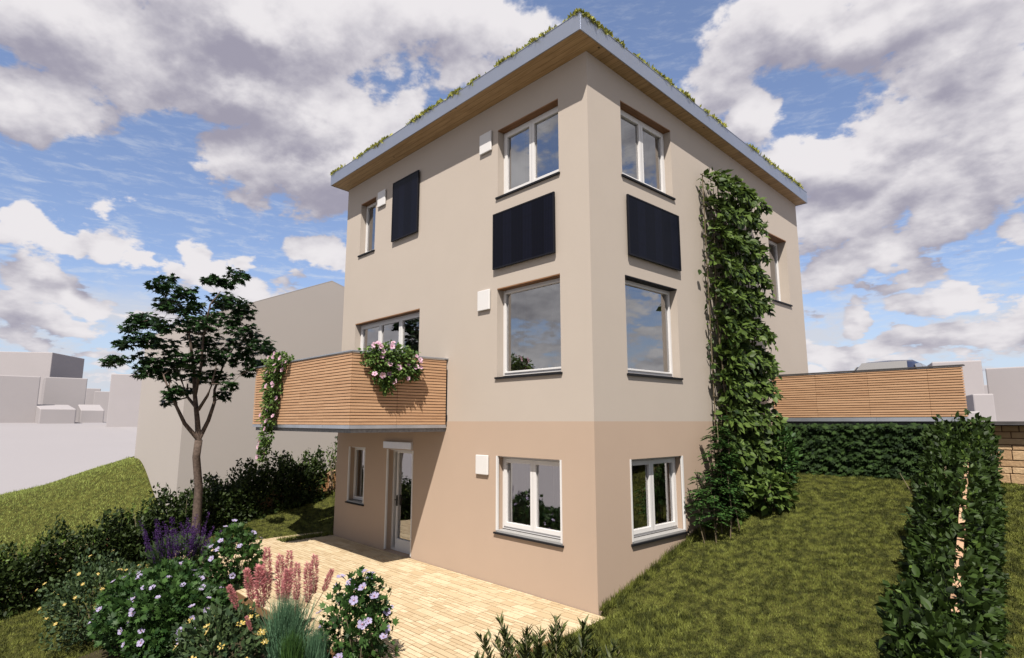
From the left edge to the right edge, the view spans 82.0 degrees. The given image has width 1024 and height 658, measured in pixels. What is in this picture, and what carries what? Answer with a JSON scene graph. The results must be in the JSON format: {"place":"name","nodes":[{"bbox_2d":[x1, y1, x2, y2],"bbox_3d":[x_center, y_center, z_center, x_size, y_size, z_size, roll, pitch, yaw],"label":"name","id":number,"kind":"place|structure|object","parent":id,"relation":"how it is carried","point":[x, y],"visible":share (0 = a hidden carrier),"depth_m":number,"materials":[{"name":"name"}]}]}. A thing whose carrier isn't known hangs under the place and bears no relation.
{"place":"outdoors","nodes":[
{"label":"outdoors","id":0,"kind":"place"},
{"bbox_2d":[0,422,136,493],"bbox_3d":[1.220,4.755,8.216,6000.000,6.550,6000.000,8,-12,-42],"label":"ground","id":1,"kind":"structure","parent":0,"point":[34,454],"depth_m":55.19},
{"bbox_2d":[0,375,40,422],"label":"building","id":2,"kind":"structure","parent":1,"relation":"on","point":[19,395],"depth_m":93.75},
{"bbox_2d":[0,351,83,403],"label":"building","id":3,"kind":"structure","parent":1,"relation":"on","point":[42,365],"depth_m":114.52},
{"bbox_2d":[35,404,75,423],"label":"shed","id":4,"kind":"structure","parent":1,"relation":"on","point":[55,414],"depth_m":92.40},
{"bbox_2d":[40,377,87,421],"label":"building","id":5,"kind":"structure","parent":1,"relation":"on","point":[71,392],"depth_m":106.84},
{"bbox_2d":[76,405,103,422],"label":"shed","id":6,"kind":"structure","parent":1,"relation":"on","point":[90,413],"depth_m":100.51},
{"bbox_2d":[85,388,100,404],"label":"building","id":7,"kind":"structure","parent":1,"relation":"on","point":[89,398],"depth_m":150.64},
{"bbox_2d":[93,391,108,421],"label":"building","id":8,"kind":"structure","parent":1,"relation":"on","point":[101,398],"depth_m":140.76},
{"bbox_2d":[106,374,141,426],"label":"building","id":9,"kind":"structure","parent":1,"relation":"on","point":[124,400],"depth_m":84.39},
{"bbox_2d":[252,11,807,615],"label":"house","id":10,"kind":"structure","parent":1,"relation":"on","point":[568,389],"depth_m":10.72,"materials":[{"name":"beige paint"}]},
{"bbox_2d":[255,351,294,462],"bbox_3d":[-4.903,1.606,12.190,0.464,2.348,1.304,8,-12,-42],"label":"climbing plant","id":11,"kind":"object","parent":10,"relation":"hanging from","point":[271,379],"visible":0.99,"depth_m":12.21,"materials":[{"name":"green plant"}]},
{"bbox_2d":[345,447,365,505],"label":"window","id":12,"kind":"structure","parent":10,"relation":"in","point":[352,501],"depth_m":13.94,"materials":[{"name":"white plastic"}]},
{"bbox_2d":[357,197,375,256],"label":"window","id":13,"kind":"structure","parent":10,"relation":"in","point":[370,204],"depth_m":14.84,"materials":[{"name":"white plastic"}]},
{"bbox_2d":[377,189,385,207],"bbox_3d":[-3.121,-3.129,14.126,0.050,0.380,0.345,8,-12,-42],"label":"vent hood","id":14,"kind":"object","parent":10,"relation":"attached to","point":[381,200],"visible":1,"depth_m":14.09,"materials":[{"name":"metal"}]},
{"bbox_2d":[355,308,419,357],"bbox_3d":[-2.811,0.869,13.384,0.317,2.295,2.835,8,-12,-42],"label":"window","id":15,"kind":"structure","parent":10,"relation":"in","point":[374,328],"depth_m":13.45,"materials":[{"name":"white plastic"}]},
{"bbox_2d":[358,340,423,395],"bbox_3d":[-2.150,0.698,10.558,1.336,1.050,0.459,8,-12,-42],"label":"hanging petunia","id":16,"kind":"object","parent":10,"relation":"hanging from","point":[393,375],"visible":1,"depth_m":10.46,"materials":[{"name":"green plant"}]},
{"bbox_2d":[384,449,413,556],"bbox_3d":[-2.286,3.608,12.370,0.243,2.105,1.025,8,-12,-42],"label":"door","id":17,"kind":"structure","parent":10,"relation":"in","point":[398,544],"depth_m":12.63,"materials":[{"name":"white glass"}]},
{"bbox_2d":[391,170,419,241],"bbox_3d":[-2.397,-2.750,13.266,0.069,1.415,1.050,8,-12,-42],"label":"solar panel","id":18,"kind":"object","parent":10,"relation":"attached to","point":[405,202],"visible":1,"depth_m":13.22,"materials":[{"name":"black glass"}]},
{"bbox_2d":[475,455,488,474],"bbox_3d":[-0.528,2.407,10.443,0.050,0.340,0.330,8,-12,-42],"label":"vent hood","id":19,"kind":"object","parent":10,"relation":"attached to","point":[482,465],"visible":1,"depth_m":10.40,"materials":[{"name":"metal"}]},
{"bbox_2d":[477,289,489,311],"bbox_3d":[-0.517,-0.529,10.893,0.050,0.380,0.340,8,-12,-42],"label":"vent hood","id":20,"kind":"object","parent":10,"relation":"attached to","point":[483,300],"visible":1,"depth_m":10.86,"materials":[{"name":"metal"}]},
{"bbox_2d":[479,130,491,155],"bbox_3d":[-0.504,-3.584,11.357,0.050,0.400,0.340,8,-12,-42],"label":"vent hood","id":21,"kind":"object","parent":10,"relation":"attached to","point":[485,145],"visible":1,"depth_m":11.32,"materials":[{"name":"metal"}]},
{"bbox_2d":[492,191,555,269],"bbox_3d":[0.191,-1.681,10.289,0.069,1.050,1.540,8,-12,-42],"label":"solar panel","id":22,"kind":"object","parent":10,"relation":"attached to","point":[524,231],"visible":1,"depth_m":10.22,"materials":[{"name":"black glass"}]},
{"bbox_2d":[495,98,559,199],"bbox_3d":[0.348,-3.161,10.586,0.317,1.370,1.600,8,-12,-42],"label":"window","id":23,"kind":"structure","parent":10,"relation":"in","point":[514,133],"depth_m":10.70,"materials":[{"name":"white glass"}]},
{"bbox_2d":[494,273,562,378],"bbox_3d":[0.347,0.006,10.092,0.317,1.640,1.595,8,-12,-42],"label":"window","id":24,"kind":"structure","parent":10,"relation":"in","point":[516,292],"depth_m":10.42,"materials":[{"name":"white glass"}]},
{"bbox_2d":[493,456,563,547],"bbox_3d":[0.347,2.772,9.675,0.350,1.295,1.590,8,-12,-42],"label":"window","id":25,"kind":"structure","parent":10,"relation":"in","point":[535,483],"depth_m":9.75,"materials":[{"name":"white glass"}]},
{"bbox_2d":[330,8,803,188],"bbox_3d":[1.388,-3.771,15.166,8.956,0.727,8.620,8,-12,-42],"label":"roof planting","id":26,"kind":"object","parent":10,"relation":"on","point":[599,26],"visible":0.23,"depth_m":11.20,"materials":[{"name":"green plant"}]},
{"bbox_2d":[620,100,675,199],"bbox_3d":[2.362,-3.175,10.709,1.635,1.395,0.317,8,-12,-42],"label":"window","id":27,"kind":"structure","parent":10,"relation":"in","point":[652,130],"depth_m":10.94,"materials":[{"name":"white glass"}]},
{"bbox_2d":[626,194,681,270],"bbox_3d":[2.509,-1.668,10.391,1.600,1.055,0.069,8,-12,-42],"label":"solar panel","id":28,"kind":"object","parent":10,"relation":"attached to","point":[653,233],"visible":1,"depth_m":10.31,"materials":[{"name":"black glass"}]},
{"bbox_2d":[625,275,682,379],"bbox_3d":[2.351,0.022,10.197,1.635,1.660,0.317,8,-12,-42],"label":"window","id":29,"kind":"structure","parent":10,"relation":"in","point":[656,290],"depth_m":10.57,"materials":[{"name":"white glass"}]},
{"bbox_2d":[630,456,688,546],"bbox_3d":[2.320,2.784,9.750,1.610,1.295,0.350,8,-12,-42],"label":"window","id":30,"kind":"structure","parent":10,"relation":"in","point":[650,513],"depth_m":9.87,"materials":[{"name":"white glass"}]},
{"bbox_2d":[696,167,787,526],"bbox_3d":[4.605,0.283,11.601,2.455,7.201,0.716,8,-12,-42],"label":"climbing vine","id":31,"kind":"object","parent":10,"relation":"attached to","point":[752,422],"visible":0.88,"depth_m":11.39,"materials":[{"name":"green plant"}]},
{"bbox_2d":[768,233,792,306],"bbox_3d":[6.296,-1.397,14.152,1.075,1.650,0.330,8,-12,-42],"label":"window","id":32,"kind":"structure","parent":10,"relation":"in","point":[774,239],"depth_m":14.48,"materials":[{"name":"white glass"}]},
{"bbox_2d":[927,360,984,395],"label":"building","id":33,"kind":"structure","parent":1,"relation":"on","point":[972,371],"depth_m":60.14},
{"bbox_2d":[967,411,980,419],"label":"shed","id":34,"kind":"structure","parent":1,"relation":"on","point":[971,414],"depth_m":42.11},
{"bbox_2d":[965,394,996,420],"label":"building","id":35,"kind":"structure","parent":1,"relation":"on","point":[984,404],"depth_m":56.27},
{"bbox_2d":[985,366,1023,420],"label":"building","id":36,"kind":"structure","parent":1,"relation":"on","point":[1005,386],"depth_m":64.30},
{"bbox_2d":[175,536,602,657],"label":"terrace bed","id":37,"kind":"object","parent":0,"point":[241,596],"visible":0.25,"depth_m":8.76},
{"bbox_2d":[0,456,1023,657],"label":"lawn","id":38,"kind":"structure","parent":0,"point":[131,486],"depth_m":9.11,"materials":[{"name":"green plant"}]},
{"bbox_2d":[36,547,151,650],"bbox_3d":[-6.988,4.562,10.017,1.820,1.479,2.074,8,-12,-42],"label":"yellow flower shrub","id":39,"kind":"object","parent":38,"relation":"on","point":[77,613],"visible":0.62,"depth_m":9.68,"materials":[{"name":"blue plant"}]},
{"bbox_2d":[0,457,334,592],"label":"mound grass","id":40,"kind":"structure","parent":38,"relation":"on","point":[73,476],"depth_m":18.80,"materials":[{"name":"green plant"}]},
{"bbox_2d":[0,470,335,604],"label":"fence","id":41,"kind":"object","parent":38,"relation":"on","point":[326,483],"visible":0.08,"depth_m":16.17,"materials":[{"name":"brown metal"}]},
{"bbox_2d":[0,436,337,619],"bbox_3d":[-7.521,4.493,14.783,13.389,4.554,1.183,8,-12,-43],"label":"hedge","id":42,"kind":"object","parent":38,"relation":"on","point":[24,574],"visible":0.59,"depth_m":13.80,"materials":[{"name":"green plant"}]},
{"bbox_2d":[79,619,266,657],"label":"flower bed","id":43,"kind":"object","parent":38,"relation":"on","point":[94,655],"visible":0.04,"depth_m":9.07,"materials":[{"name":"soil"}]},
{"bbox_2d":[86,556,238,657],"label":"hibiscus bush","id":44,"kind":"object","parent":43,"relation":"on","point":[132,618],"visible":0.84,"depth_m":8.43,"materials":[{"name":"green plant"}]},
{"bbox_2d":[138,511,221,569],"bbox_3d":[-6.056,3.950,10.745,1.259,1.115,1.815,8,-12,-42],"label":"salvia clump","id":45,"kind":"object","parent":43,"relation":"on","point":[190,545],"visible":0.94,"depth_m":10.52,"materials":[{"name":"purple plant"}]},
{"bbox_2d":[167,597,271,657],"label":"yellow flower shrub","id":46,"kind":"object","parent":43,"relation":"on","point":[208,624],"visible":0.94,"depth_m":6.88,"materials":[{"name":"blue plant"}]},
{"bbox_2d":[226,546,333,657],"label":"plume grass","id":47,"kind":"object","parent":43,"relation":"on","point":[284,620],"depth_m":7.18,"materials":[{"name":"pink plant"}]},
{"bbox_2d":[277,627,310,657],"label":"grass tuft","id":48,"kind":"object","parent":43,"relation":"on","point":[291,649],"visible":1,"depth_m":6.28,"materials":[{"name":"green plant"}]},
{"bbox_2d":[97,266,276,535],"bbox_3d":[-7.534,1.688,13.587,4.558,6.681,2.378,-2,-9,14],"label":"maple tree","id":49,"kind":"object","parent":38,"relation":"on","point":[225,302],"visible":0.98,"depth_m":13.79,"materials":[{"name":"green plant"}]},
{"bbox_2d":[198,519,268,611],"bbox_3d":[-4.686,3.962,9.846,1.016,1.539,1.052,8,-12,-42],"label":"hibiscus bush","id":50,"kind":"object","parent":38,"relation":"on","point":[244,539],"visible":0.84,"depth_m":9.68,"materials":[{"name":"green plant"}]},
{"bbox_2d":[134,281,343,508],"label":"neighbour house","id":51,"kind":"structure","parent":38,"relation":"on","point":[307,322],"depth_m":19.37,"materials":[{"name":"white paint"}]},
{"bbox_2d":[302,617,331,657],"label":"grass tuft","id":52,"kind":"object","parent":38,"relation":"on","point":[317,648],"visible":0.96,"depth_m":6.47,"materials":[{"name":"green plant"}]},
{"bbox_2d":[316,565,399,657],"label":"hibiscus bush","id":53,"kind":"object","parent":38,"relation":"on","point":[375,607],"visible":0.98,"depth_m":6.60,"materials":[{"name":"green plant"}]},
{"bbox_2d":[183,532,601,657],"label":"terrace","id":54,"kind":"structure","parent":38,"relation":"on","point":[523,610],"depth_m":8.94,"materials":[{"name":"stone"}]},
{"bbox_2d":[474,611,625,657],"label":"shrub","id":55,"kind":"object","parent":38,"relation":"on","point":[523,649],"visible":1,"depth_m":6.03,"materials":[{"name":"green plant"}]},
{"bbox_2d":[684,415,747,542],"bbox_3d":[3.521,2.567,10.116,1.264,2.163,0.858,8,-12,-42],"label":"shrub","id":56,"kind":"object","parent":38,"relation":"on","point":[729,493],"visible":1,"depth_m":10.13,"materials":[{"name":"green plant"}]},
{"bbox_2d":[739,465,799,515],"bbox_3d":[4.708,2.979,10.741,1.256,0.976,0.991,8,-12,-42],"label":"shrub","id":57,"kind":"object","parent":38,"relation":"on","point":[759,501],"visible":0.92,"depth_m":10.53,"materials":[{"name":"green plant"}]},
{"bbox_2d":[764,423,802,487],"bbox_3d":[5.407,2.495,11.821,0.929,1.475,0.771,8,-12,-42],"label":"shrub","id":58,"kind":"object","parent":38,"relation":"on","point":[793,460],"visible":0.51,"depth_m":11.66,"materials":[{"name":"green plant"}]},
{"bbox_2d":[778,421,951,479],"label":"ivy wall","id":59,"kind":"structure","parent":38,"relation":"on","point":[876,450],"depth_m":11.55,"materials":[{"name":"plant"}]},
{"bbox_2d":[874,408,1014,657],"bbox_3d":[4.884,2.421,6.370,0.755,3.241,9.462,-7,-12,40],"label":"hedge","id":60,"kind":"object","parent":38,"relation":"on","point":[986,490],"visible":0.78,"depth_m":6.11,"materials":[{"name":"green plant"}]},
{"bbox_2d":[950,462,968,611],"bbox_3d":[4.856,2.849,6.259,0.076,3.650,9.840,-7,-11,39],"label":"fence","id":61,"kind":"object","parent":38,"relation":"on","point":[960,543],"visible":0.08,"depth_m":6.08,"materials":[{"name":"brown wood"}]},
{"bbox_2d":[970,421,1023,484],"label":"stone wall","id":62,"kind":"structure","parent":38,"relation":"on","point":[1011,443],"depth_m":9.99,"materials":[{"name":"beige stone"}]},
{"bbox_2d":[0,0,1023,391],"label":"sky","id":63,"kind":"structure","parent":0,"point":[141,141],"materials":[{"name":"blue"}]},
{"bbox_2d":[785,421,957,431],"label":"parking deck","id":64,"kind":"structure","parent":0,"point":[863,422],"depth_m":11.68,"materials":[{"name":"concrete"}]},
{"bbox_2d":[772,364,968,420],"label":"parapet","id":65,"kind":"structure","parent":64,"relation":"on","point":[924,393],"depth_m":11.53,"materials":[{"name":"wood"}]},
{"bbox_2d":[854,360,925,371],"bbox_3d":[9.913,1.611,15.502,4.170,1.620,2.100,8,-12,-42],"label":"parked car","id":66,"kind":"object","parent":64,"relation":"on","point":[888,364],"visible":0.03,"depth_m":15.34,"materials":[{"name":"paint"}]}
]}

